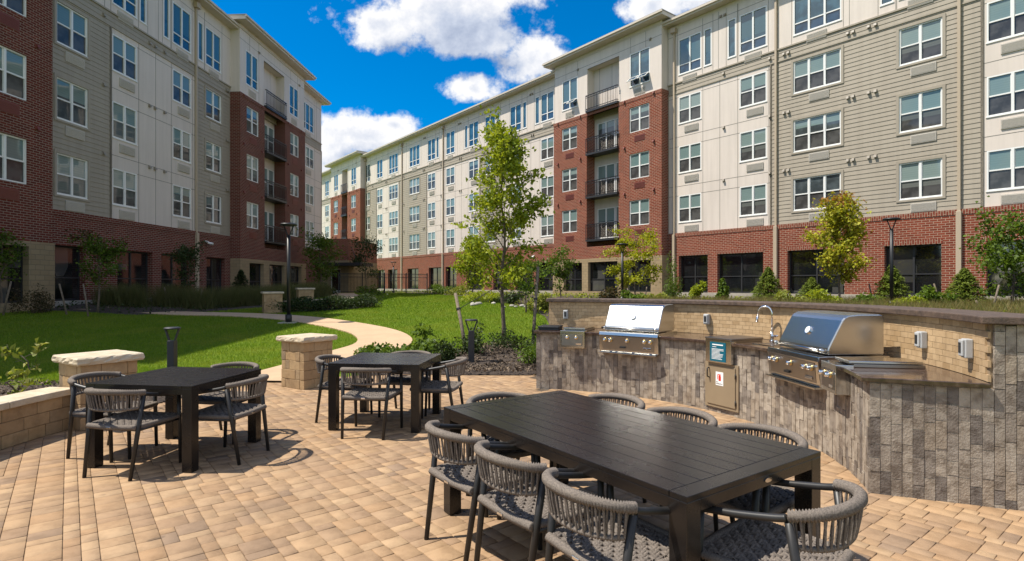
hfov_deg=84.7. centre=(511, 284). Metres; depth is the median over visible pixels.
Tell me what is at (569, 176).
window
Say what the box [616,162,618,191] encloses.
balcony door
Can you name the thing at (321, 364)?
armchair
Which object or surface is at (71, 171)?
window
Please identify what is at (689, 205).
window
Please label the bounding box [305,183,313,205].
window
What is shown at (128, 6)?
casement window
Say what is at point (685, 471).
dining table
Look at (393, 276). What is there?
lamp post
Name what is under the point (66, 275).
storefront window
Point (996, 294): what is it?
tree stake
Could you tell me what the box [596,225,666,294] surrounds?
locust tree
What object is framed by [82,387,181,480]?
armchair
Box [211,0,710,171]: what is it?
sky
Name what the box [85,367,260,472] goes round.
dining table
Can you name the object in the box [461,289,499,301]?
shrub
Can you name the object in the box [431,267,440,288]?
storefront window
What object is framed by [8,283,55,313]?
shrub
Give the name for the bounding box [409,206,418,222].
window
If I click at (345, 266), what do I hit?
entrance block
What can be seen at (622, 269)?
lamp post
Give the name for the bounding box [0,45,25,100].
window
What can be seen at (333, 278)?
glass door
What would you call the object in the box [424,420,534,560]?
armchair
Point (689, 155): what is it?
window
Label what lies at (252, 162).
window
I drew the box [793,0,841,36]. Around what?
casement window
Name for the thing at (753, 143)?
window
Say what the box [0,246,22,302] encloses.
storefront window
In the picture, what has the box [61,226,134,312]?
tree
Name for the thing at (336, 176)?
casement window
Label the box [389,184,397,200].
window
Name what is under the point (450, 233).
window
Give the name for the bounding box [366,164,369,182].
casement window
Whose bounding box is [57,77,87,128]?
window
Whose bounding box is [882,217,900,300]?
lamp post
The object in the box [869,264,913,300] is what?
conifer
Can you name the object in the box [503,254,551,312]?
tree
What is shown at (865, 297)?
shrub
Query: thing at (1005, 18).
window
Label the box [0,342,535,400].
wood chips
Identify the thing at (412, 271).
storefront window
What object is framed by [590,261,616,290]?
storefront window
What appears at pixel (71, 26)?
window
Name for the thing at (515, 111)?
casement window
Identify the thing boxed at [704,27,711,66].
casement window
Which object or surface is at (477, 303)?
edging stones
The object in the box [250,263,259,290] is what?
storefront window
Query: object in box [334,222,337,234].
window
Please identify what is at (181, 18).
casement window
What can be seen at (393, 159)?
casement window
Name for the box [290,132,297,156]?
window
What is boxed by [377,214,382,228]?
window
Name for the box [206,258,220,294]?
storefront window
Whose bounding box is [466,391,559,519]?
armchair
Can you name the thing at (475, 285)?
storefront window
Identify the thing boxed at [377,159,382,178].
casement window
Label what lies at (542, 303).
shrub
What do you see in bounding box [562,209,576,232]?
window
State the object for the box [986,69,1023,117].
window
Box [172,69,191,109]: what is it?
window
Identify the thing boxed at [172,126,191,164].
window
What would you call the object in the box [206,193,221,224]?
window
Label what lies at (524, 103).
casement window
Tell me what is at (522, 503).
armchair
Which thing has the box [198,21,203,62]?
casement window
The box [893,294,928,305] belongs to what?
shrub
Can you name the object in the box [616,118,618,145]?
balcony door
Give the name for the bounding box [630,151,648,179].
window
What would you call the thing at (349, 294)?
entrance walk
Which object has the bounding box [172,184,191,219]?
window
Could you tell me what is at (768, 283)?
conifer
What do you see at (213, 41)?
casement window
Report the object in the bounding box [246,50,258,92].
casement window
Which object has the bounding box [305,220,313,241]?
window
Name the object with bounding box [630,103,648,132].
window
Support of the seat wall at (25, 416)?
on the patio paving
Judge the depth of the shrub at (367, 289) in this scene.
39.89 m
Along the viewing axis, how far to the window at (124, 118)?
27.49 m
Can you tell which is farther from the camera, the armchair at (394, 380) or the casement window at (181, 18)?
the casement window at (181, 18)
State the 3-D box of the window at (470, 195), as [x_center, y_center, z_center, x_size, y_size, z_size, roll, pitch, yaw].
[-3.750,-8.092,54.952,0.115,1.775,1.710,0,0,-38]
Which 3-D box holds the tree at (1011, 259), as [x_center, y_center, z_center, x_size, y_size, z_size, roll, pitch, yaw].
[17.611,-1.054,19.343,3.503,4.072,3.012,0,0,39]
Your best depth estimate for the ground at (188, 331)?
17.09 m
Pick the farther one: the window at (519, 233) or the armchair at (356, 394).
the window at (519, 233)
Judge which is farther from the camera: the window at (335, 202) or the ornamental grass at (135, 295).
the window at (335, 202)
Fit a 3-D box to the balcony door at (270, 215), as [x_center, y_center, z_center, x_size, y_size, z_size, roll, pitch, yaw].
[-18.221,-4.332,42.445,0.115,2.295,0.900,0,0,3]
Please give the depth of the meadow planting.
18.06 m
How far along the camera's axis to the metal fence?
52.47 m
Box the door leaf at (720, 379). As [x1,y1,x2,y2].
[706,364,735,408]
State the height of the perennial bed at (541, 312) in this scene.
0.752 m
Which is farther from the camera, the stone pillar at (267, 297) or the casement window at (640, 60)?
the casement window at (640, 60)
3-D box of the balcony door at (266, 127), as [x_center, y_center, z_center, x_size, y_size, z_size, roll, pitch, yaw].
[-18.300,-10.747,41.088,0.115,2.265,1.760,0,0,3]
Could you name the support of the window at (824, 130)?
in the apartment building at (712, 142)
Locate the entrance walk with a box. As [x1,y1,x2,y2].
[332,293,356,297]
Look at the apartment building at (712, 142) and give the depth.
33.20 m
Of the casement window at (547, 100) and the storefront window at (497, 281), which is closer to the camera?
the casement window at (547, 100)
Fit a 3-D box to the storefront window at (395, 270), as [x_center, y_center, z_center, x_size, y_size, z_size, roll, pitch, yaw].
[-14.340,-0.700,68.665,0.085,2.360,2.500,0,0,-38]
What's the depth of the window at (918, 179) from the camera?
26.15 m
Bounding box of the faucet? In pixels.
[755,305,778,340]
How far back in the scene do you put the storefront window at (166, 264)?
31.23 m
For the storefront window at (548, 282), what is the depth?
46.85 m
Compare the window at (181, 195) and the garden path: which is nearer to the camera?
the garden path
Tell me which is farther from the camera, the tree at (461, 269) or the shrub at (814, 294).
the tree at (461, 269)
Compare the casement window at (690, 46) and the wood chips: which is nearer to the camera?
the wood chips
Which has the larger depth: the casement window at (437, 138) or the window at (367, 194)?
the window at (367, 194)
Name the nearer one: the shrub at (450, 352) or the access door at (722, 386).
the access door at (722, 386)
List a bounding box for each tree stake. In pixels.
[2,281,11,314]
[58,284,67,314]
[82,284,88,316]
[454,285,498,351]
[507,266,538,347]
[993,285,999,302]
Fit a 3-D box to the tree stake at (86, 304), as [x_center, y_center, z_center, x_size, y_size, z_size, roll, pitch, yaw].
[-15.634,0.620,20.600,0.258,1.309,0.064,0,0,0]
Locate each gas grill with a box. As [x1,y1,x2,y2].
[599,303,676,356]
[766,310,889,389]
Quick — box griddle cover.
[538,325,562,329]
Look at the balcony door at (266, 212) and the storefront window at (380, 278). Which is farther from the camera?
the storefront window at (380, 278)
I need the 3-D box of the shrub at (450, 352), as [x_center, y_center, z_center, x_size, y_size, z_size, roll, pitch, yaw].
[-1.266,1.310,11.197,0.959,0.688,0.529,0,0,-45]
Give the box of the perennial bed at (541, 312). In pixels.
[383,292,684,322]
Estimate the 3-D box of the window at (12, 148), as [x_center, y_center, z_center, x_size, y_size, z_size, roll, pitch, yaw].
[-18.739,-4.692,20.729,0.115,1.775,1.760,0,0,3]
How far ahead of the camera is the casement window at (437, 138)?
60.39 m
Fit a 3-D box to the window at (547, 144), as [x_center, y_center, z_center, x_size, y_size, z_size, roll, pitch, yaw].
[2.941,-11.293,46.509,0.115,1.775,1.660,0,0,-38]
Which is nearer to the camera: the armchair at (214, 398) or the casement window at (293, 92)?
the armchair at (214, 398)
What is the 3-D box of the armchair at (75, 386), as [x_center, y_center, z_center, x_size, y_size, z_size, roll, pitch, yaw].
[-3.883,1.240,5.425,0.626,0.765,0.573,0,0,8]
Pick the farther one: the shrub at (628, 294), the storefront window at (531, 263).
the storefront window at (531, 263)
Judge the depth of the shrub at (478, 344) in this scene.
12.21 m
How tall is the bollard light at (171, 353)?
1.055 m
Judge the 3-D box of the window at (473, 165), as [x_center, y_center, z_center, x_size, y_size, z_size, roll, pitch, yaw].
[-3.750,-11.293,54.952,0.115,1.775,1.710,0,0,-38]
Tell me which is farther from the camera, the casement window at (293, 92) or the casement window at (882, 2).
the casement window at (293, 92)
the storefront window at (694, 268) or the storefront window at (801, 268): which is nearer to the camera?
the storefront window at (801, 268)
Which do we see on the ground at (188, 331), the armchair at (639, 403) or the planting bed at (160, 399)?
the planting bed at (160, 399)
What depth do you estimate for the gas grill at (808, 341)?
5.53 m
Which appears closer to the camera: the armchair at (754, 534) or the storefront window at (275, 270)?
the armchair at (754, 534)
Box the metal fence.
[338,272,427,292]
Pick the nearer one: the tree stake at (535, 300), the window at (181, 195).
the tree stake at (535, 300)
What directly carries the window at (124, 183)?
in the apartment building at (153, 130)
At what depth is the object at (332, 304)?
26.37 m
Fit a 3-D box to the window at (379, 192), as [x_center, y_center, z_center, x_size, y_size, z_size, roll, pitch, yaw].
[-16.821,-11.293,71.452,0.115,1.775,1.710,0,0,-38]
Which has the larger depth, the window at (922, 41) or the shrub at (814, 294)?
the window at (922, 41)
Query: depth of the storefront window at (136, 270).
28.42 m
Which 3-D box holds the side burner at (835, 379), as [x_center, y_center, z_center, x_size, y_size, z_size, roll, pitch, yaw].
[3.157,0.806,4.978,0.764,0.297,0.340,0,0,10]
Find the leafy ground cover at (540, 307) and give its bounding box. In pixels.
[383,290,1007,315]
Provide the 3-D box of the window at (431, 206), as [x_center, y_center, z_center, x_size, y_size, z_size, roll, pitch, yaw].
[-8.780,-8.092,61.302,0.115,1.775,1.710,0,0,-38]
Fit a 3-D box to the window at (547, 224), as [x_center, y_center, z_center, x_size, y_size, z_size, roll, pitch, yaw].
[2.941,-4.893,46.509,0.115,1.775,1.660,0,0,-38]
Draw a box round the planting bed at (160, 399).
[0,384,181,402]
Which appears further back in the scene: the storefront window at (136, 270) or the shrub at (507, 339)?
the storefront window at (136, 270)
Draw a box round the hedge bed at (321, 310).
[259,307,362,311]
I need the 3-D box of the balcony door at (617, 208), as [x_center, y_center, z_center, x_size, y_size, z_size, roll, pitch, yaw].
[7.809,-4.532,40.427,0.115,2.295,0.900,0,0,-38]
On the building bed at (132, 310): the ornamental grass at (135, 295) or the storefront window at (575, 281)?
the ornamental grass at (135, 295)
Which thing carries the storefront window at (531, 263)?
in the apartment building at (712, 142)
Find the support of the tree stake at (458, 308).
on the tree bed at (496, 372)
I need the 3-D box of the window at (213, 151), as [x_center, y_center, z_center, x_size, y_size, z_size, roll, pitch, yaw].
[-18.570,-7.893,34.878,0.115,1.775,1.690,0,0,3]
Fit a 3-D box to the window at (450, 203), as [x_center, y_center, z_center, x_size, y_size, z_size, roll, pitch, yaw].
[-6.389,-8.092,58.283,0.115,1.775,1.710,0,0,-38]
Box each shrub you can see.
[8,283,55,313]
[318,282,337,294]
[353,341,400,354]
[354,284,383,295]
[397,322,440,353]
[428,283,453,294]
[431,334,467,361]
[447,284,470,294]
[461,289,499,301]
[461,321,500,353]
[487,290,524,303]
[494,322,546,353]
[513,340,535,364]
[524,293,551,310]
[596,286,622,297]
[620,289,645,298]
[639,291,670,298]
[663,251,683,298]
[687,280,706,298]
[714,278,729,298]
[773,289,810,301]
[804,289,845,302]
[848,291,879,304]
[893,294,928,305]
[915,285,958,304]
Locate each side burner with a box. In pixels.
[560,325,594,347]
[818,357,925,394]
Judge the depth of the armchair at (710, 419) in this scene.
3.88 m
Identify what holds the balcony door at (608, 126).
in the apartment building at (712, 142)
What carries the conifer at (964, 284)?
on the perennial bed at (541, 312)
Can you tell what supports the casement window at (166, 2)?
in the apartment building at (153, 130)
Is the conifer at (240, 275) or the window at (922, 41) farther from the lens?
the conifer at (240, 275)
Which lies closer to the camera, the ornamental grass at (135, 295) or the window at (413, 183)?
the ornamental grass at (135, 295)
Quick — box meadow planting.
[646,294,1023,313]
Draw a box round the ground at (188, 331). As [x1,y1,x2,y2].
[0,292,548,402]
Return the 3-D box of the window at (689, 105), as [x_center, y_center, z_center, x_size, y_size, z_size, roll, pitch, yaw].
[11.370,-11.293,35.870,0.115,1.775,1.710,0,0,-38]
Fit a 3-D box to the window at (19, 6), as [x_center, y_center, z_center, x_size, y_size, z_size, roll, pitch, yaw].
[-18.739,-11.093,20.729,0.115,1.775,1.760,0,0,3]
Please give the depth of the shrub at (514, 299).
29.48 m
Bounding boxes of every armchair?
[66,371,157,462]
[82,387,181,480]
[199,361,258,444]
[199,374,269,465]
[315,354,372,422]
[340,367,402,439]
[378,350,430,418]
[409,357,467,416]
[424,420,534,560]
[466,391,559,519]
[474,440,604,560]
[542,467,669,560]
[549,393,646,502]
[606,406,718,531]
[701,479,867,560]
[715,422,808,522]
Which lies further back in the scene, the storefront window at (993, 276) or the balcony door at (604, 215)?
the balcony door at (604, 215)
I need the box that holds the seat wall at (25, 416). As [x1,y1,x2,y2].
[0,387,70,449]
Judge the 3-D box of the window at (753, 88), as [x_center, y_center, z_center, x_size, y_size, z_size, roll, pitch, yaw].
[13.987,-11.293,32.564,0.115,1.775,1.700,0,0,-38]
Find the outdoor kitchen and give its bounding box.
[534,298,1023,510]
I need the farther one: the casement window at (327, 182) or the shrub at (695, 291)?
the casement window at (327, 182)
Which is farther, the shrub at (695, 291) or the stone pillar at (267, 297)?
the shrub at (695, 291)
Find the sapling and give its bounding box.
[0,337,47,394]
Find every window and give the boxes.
[0,0,25,16]
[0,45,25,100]
[0,132,25,183]
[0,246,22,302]
[55,245,79,300]
[57,1,86,56]
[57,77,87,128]
[57,153,87,199]
[112,0,137,19]
[112,33,137,82]
[112,100,137,145]
[112,168,137,209]
[117,251,147,292]
[139,0,146,25]
[161,254,186,290]
[163,0,170,40]
[172,1,191,54]
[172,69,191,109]
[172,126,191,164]
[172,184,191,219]
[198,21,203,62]
[205,27,221,74]
[206,88,220,123]
[206,141,220,173]
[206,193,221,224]
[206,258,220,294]
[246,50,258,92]
[247,106,257,136]
[247,154,257,182]
[247,202,257,228]
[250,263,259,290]
[270,265,281,286]
[289,85,298,119]
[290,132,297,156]
[290,173,297,196]
[290,214,297,236]
[291,266,297,285]
[304,102,313,134]
[305,146,313,169]
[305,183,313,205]
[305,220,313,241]
[325,180,328,196]
[325,205,328,216]
[325,226,328,237]
[334,174,337,191]
[334,200,337,212]
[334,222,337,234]
[351,167,355,185]
[351,195,355,207]
[351,218,355,231]
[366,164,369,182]
[366,192,369,205]
[366,217,369,229]
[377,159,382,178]
[377,188,382,203]
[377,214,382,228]
[377,239,382,253]
[379,270,384,288]
[389,153,397,174]
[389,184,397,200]
[389,210,397,225]
[389,237,397,251]
[390,269,396,288]
[409,144,419,167]
[409,177,418,194]
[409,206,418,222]
[409,234,418,249]
[410,268,417,288]
[427,138,434,161]
[427,172,434,190]
[427,202,434,219]
[427,231,434,248]
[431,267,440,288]
[436,136,438,158]
[446,130,454,154]
[446,166,454,185]
[446,197,454,215]
[446,229,454,246]
[448,267,455,287]
[465,125,466,148]
[468,121,477,147]
[468,159,477,179]
[469,193,477,211]
[469,225,477,236]
[469,267,481,289]
[485,116,494,140]
[485,156,492,174]
[495,265,507,289]
[509,104,520,133]
[511,223,520,239]
[518,263,531,288]
[523,102,526,128]
[535,96,539,124]
[540,90,553,122]
[540,136,553,160]
[540,262,552,290]
[541,175,553,198]
[541,214,553,236]
[562,76,577,111]
[562,125,576,151]
[562,167,576,191]
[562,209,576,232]
[566,263,581,290]
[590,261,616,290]
[626,260,650,291]
[630,47,649,87]
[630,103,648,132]
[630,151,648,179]
[630,198,648,225]
[678,31,701,75]
[678,91,701,124]
[678,142,701,173]
[679,193,701,222]
[681,255,707,292]
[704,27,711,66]
[720,252,762,292]
[727,17,735,58]
[739,5,766,54]
[739,71,766,108]
[739,127,766,162]
[739,183,766,216]
[790,249,843,293]
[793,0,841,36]
[793,48,840,93]
[793,110,840,152]
[793,172,840,210]
[879,0,893,6]
[886,244,940,294]
[899,17,941,65]
[899,87,941,133]
[899,158,941,200]
[986,0,1023,43]
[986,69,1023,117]
[986,146,1023,191]
[988,240,1023,295]
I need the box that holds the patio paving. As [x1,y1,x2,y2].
[0,374,1023,560]
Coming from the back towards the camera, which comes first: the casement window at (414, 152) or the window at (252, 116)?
the casement window at (414, 152)
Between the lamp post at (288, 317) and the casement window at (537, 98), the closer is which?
the lamp post at (288, 317)
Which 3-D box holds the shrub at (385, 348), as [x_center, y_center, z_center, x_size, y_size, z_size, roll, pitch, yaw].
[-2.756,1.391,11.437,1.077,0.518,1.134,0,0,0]
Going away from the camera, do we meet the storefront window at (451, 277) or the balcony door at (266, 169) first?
the balcony door at (266, 169)
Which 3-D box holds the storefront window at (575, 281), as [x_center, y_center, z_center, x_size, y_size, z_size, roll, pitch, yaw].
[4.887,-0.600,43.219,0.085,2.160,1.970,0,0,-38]
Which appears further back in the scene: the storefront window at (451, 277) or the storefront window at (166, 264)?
the storefront window at (451, 277)
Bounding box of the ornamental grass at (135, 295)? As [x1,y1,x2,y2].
[86,280,337,309]
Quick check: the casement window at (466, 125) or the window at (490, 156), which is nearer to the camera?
the window at (490, 156)
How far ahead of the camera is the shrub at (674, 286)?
30.89 m
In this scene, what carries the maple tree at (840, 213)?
on the perennial bed at (541, 312)
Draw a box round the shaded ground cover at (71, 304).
[51,294,240,313]
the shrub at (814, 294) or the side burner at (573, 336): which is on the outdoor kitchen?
the side burner at (573, 336)
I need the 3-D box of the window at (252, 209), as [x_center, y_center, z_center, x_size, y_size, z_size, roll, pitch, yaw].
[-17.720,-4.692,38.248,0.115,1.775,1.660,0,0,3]
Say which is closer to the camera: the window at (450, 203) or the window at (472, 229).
the window at (472, 229)
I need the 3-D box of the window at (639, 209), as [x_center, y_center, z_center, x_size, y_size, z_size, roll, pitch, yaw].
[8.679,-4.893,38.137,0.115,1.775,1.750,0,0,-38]
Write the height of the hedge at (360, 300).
0.857 m
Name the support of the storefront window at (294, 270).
in the apartment building at (153, 130)
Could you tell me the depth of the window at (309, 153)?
49.13 m
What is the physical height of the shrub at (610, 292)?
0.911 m
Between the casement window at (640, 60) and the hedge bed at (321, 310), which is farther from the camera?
the casement window at (640, 60)
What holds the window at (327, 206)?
in the apartment building at (712, 142)
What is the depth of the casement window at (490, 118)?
53.07 m
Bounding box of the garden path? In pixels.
[85,309,411,380]
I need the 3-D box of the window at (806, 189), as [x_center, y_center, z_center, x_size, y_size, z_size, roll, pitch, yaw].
[16.178,-4.893,29.799,0.115,1.775,2.480,0,0,-38]
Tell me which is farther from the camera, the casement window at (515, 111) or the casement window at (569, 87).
the casement window at (515, 111)
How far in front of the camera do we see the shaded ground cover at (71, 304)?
23.47 m
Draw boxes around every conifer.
[230,269,250,290]
[750,267,784,299]
[795,277,827,297]
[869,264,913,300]
[940,268,996,303]
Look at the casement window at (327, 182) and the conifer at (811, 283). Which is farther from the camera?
the casement window at (327, 182)
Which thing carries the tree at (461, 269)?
on the ground at (188, 331)
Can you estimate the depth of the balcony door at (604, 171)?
41.44 m
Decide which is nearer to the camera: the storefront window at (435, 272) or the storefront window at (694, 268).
the storefront window at (694, 268)
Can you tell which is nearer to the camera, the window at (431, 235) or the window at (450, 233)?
the window at (450, 233)
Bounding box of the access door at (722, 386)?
[705,361,739,412]
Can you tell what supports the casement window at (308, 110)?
in the apartment building at (153, 130)
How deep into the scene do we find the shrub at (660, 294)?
25.74 m
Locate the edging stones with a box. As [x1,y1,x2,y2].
[470,302,524,307]
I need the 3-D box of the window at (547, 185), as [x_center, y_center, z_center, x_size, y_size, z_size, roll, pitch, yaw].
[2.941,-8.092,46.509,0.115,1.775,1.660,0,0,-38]
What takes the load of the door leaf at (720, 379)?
in the access door at (722, 386)
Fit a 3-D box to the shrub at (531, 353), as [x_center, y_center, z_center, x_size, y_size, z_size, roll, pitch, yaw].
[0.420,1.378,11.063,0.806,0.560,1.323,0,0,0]
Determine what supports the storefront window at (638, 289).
in the apartment building at (712, 142)
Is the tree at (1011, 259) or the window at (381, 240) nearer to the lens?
the tree at (1011, 259)
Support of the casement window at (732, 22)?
in the apartment building at (712, 142)
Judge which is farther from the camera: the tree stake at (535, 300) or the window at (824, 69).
the window at (824, 69)
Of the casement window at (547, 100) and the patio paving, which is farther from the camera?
the casement window at (547, 100)
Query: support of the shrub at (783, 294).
on the perennial bed at (541, 312)
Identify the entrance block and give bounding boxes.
[322,239,376,292]
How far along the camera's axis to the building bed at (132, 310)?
23.50 m
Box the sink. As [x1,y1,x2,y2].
[752,342,779,345]
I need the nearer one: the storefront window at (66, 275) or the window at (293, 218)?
the storefront window at (66, 275)
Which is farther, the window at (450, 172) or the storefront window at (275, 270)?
the window at (450, 172)
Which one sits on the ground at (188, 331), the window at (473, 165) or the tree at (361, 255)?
the tree at (361, 255)
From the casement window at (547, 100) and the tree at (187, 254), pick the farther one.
the casement window at (547, 100)
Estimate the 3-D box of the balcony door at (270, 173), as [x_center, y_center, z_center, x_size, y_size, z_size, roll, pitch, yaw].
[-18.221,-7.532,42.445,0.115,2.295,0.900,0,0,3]
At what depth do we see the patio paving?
4.16 m
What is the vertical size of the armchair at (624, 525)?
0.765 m
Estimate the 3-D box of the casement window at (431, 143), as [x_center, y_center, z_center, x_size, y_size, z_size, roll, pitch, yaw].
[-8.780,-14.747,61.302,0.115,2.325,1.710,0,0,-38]
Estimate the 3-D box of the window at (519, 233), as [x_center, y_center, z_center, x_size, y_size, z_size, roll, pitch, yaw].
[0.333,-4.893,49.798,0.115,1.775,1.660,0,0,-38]
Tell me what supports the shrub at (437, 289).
on the perennial bed at (541, 312)
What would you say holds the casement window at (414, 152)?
in the apartment building at (712, 142)
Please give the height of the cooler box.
0.315 m
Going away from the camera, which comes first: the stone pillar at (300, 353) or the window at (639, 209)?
the stone pillar at (300, 353)
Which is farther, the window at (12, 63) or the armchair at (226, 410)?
the window at (12, 63)
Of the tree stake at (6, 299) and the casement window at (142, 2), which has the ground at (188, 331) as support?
the tree stake at (6, 299)
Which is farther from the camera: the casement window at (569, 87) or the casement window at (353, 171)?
the casement window at (353, 171)
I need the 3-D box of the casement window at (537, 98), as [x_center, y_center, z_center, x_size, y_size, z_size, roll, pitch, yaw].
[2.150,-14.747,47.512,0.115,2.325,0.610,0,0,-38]
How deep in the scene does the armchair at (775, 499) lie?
3.16 m
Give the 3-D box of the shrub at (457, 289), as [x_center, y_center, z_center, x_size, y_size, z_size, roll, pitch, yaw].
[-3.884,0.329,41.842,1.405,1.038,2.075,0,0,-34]
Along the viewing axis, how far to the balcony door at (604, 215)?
41.44 m
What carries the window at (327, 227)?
in the apartment building at (712, 142)
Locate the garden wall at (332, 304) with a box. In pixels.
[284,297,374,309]
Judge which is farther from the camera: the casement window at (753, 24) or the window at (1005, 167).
the casement window at (753, 24)
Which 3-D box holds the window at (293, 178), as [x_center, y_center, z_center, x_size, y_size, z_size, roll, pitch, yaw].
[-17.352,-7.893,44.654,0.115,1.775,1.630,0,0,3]
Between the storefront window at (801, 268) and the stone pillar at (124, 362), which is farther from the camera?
the storefront window at (801, 268)
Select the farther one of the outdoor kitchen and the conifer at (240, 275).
the conifer at (240, 275)
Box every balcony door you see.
[265,124,267,148]
[265,168,267,193]
[265,211,267,239]
[268,126,273,152]
[268,169,273,196]
[268,212,273,240]
[597,119,614,150]
[597,163,614,194]
[597,207,614,238]
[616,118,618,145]
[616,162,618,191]
[616,206,618,236]
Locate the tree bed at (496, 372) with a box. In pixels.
[359,345,535,374]
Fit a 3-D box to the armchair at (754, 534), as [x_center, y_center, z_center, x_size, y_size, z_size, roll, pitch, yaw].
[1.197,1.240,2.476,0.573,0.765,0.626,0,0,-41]
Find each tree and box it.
[0,228,28,302]
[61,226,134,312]
[162,238,211,290]
[292,227,346,282]
[347,233,384,291]
[447,232,497,294]
[450,105,554,342]
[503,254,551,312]
[540,244,579,297]
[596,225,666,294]
[796,188,876,296]
[959,195,1023,303]
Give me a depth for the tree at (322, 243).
43.74 m
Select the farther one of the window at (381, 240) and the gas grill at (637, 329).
the window at (381, 240)
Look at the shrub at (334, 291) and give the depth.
41.90 m
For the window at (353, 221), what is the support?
in the apartment building at (712, 142)
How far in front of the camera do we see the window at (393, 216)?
68.53 m
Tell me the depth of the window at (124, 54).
27.49 m
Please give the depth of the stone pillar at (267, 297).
23.69 m
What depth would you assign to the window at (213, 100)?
34.87 m
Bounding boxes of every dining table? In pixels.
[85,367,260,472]
[328,352,440,432]
[444,390,820,560]
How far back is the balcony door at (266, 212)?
41.81 m
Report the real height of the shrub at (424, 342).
0.851 m
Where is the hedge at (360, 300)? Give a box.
[259,293,394,313]
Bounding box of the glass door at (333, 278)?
[331,269,340,290]
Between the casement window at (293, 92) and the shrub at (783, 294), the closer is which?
the shrub at (783, 294)
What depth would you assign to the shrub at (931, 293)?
19.77 m
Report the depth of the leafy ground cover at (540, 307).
37.57 m
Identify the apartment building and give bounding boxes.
[0,0,330,312]
[322,0,1023,302]
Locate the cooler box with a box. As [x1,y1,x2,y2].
[705,335,762,364]
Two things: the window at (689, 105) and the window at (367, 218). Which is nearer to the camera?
the window at (689, 105)
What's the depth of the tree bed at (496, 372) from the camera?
10.58 m
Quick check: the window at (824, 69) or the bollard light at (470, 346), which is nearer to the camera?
the bollard light at (470, 346)
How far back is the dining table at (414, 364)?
6.24 m
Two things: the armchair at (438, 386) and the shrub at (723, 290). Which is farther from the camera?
the shrub at (723, 290)
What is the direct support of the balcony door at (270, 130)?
in the apartment building at (153, 130)
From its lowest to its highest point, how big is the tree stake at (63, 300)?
1.264 m
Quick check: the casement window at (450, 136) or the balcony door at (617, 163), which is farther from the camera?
the casement window at (450, 136)
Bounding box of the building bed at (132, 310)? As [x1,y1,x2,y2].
[37,299,261,314]
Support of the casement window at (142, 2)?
in the apartment building at (153, 130)
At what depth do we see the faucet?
7.16 m
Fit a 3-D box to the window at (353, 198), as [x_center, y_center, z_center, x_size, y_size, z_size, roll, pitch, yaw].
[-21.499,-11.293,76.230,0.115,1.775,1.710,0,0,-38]
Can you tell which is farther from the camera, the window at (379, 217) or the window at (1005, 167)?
the window at (379, 217)
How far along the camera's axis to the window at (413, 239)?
64.41 m
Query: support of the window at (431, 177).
in the apartment building at (712, 142)
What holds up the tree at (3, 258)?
on the ground at (188, 331)
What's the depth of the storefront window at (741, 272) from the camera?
33.31 m
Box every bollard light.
[163,327,180,366]
[465,319,477,362]
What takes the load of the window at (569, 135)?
in the apartment building at (712, 142)
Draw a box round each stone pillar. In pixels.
[51,349,144,430]
[260,292,283,312]
[276,333,337,389]
[295,288,314,298]
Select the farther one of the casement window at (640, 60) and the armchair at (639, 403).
the casement window at (640, 60)
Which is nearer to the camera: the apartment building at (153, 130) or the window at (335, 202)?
the apartment building at (153, 130)
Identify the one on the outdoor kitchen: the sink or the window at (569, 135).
the sink
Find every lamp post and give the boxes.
[278,223,297,323]
[390,262,395,292]
[617,243,627,297]
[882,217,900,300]
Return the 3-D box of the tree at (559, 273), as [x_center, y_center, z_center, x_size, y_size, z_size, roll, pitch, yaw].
[2.529,-0.552,30.078,2.108,3.251,2.116,0,0,0]
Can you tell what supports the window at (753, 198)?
in the apartment building at (712, 142)
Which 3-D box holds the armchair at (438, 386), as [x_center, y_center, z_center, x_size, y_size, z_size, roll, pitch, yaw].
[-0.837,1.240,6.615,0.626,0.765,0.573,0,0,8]
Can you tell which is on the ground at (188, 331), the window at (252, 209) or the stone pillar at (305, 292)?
the stone pillar at (305, 292)
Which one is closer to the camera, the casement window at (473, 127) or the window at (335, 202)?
the casement window at (473, 127)
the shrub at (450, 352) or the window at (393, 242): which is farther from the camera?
the window at (393, 242)
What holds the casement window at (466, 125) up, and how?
in the apartment building at (712, 142)
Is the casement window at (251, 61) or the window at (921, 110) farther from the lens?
the casement window at (251, 61)

